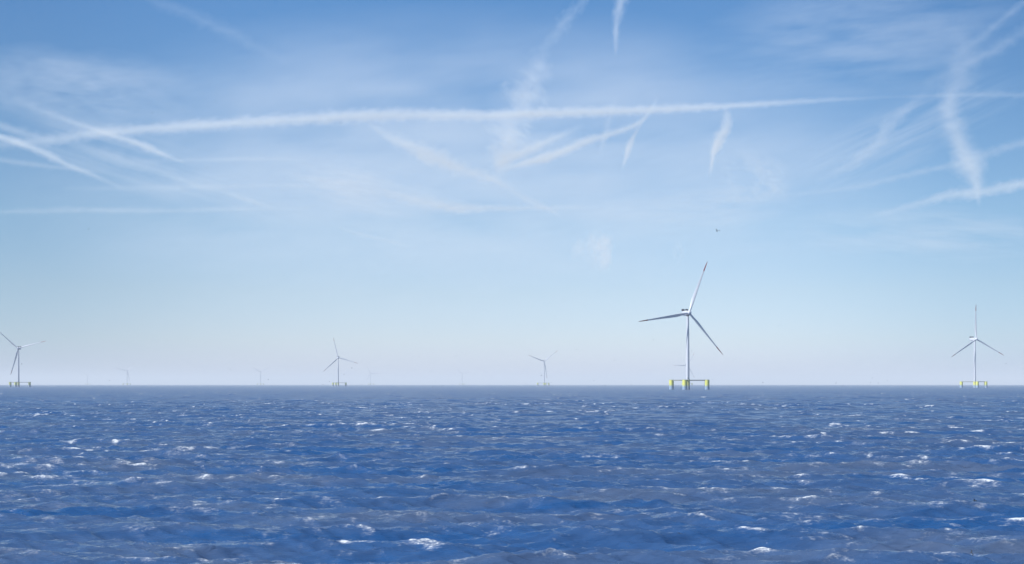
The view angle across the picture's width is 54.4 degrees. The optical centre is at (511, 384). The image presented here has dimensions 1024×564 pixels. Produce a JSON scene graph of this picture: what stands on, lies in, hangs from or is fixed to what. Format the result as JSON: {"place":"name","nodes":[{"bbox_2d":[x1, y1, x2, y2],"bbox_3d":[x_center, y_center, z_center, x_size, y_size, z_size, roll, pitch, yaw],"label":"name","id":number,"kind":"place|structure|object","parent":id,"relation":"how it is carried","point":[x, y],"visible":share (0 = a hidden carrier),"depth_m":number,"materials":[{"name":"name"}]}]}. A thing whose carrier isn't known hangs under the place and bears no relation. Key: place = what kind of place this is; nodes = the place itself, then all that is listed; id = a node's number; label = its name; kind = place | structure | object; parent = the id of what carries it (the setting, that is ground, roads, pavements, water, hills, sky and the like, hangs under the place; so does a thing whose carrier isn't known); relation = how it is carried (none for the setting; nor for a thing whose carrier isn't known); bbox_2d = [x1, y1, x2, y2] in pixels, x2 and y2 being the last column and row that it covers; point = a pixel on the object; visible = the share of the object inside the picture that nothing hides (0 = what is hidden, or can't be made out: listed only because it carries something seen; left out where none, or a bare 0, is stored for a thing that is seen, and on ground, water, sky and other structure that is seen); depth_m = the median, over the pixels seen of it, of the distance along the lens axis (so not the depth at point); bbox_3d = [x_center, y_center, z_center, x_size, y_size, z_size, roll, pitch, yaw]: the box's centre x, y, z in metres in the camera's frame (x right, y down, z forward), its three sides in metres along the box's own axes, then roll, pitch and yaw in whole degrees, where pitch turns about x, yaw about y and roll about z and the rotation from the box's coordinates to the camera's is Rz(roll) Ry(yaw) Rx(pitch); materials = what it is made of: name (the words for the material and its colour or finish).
{"place":"outdoors","nodes":[
{"label":"outdoors","id":0,"kind":"place"},
{"bbox_2d":[0,385,1023,563],"bbox_3d":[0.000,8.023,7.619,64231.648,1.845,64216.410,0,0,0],"label":"sea","id":1,"kind":"structure","parent":0,"point":[485,474],"depth_m":87.53,"materials":[{"name":"liquid"}]},
{"bbox_2d":[0,332,44,386],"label":"floating wind turbine","id":2,"kind":"object","parent":1,"relation":"in","point":[16,384],"visible":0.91,"depth_m":2964.51,"materials":[{"name":"white paint"}]},
{"bbox_2d":[324,338,355,385],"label":"floating wind turbine","id":3,"kind":"object","parent":1,"relation":"in","point":[337,384],"visible":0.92,"depth_m":3994.18,"materials":[{"name":"white paint"}]},
{"bbox_2d":[529,350,557,385],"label":"floating wind turbine","id":4,"kind":"object","parent":1,"relation":"in","point":[544,383],"visible":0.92,"depth_m":4660.94,"materials":[{"name":"white paint"}]},
{"bbox_2d":[638,261,722,389],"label":"floating wind turbine","id":5,"kind":"object","parent":1,"relation":"in","point":[686,382],"visible":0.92,"depth_m":1492.29,"materials":[{"name":"white paint"}]},
{"bbox_2d":[952,309,1002,387],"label":"floating wind turbine","id":6,"kind":"object","parent":1,"relation":"in","point":[975,382],"visible":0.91,"depth_m":2357.11,"materials":[{"name":"white paint"}]},
{"bbox_2d":[0,0,1023,384],"label":"sky","id":7,"kind":"structure","parent":0,"point":[382,179],"materials":[{"name":"blue"}]}
]}

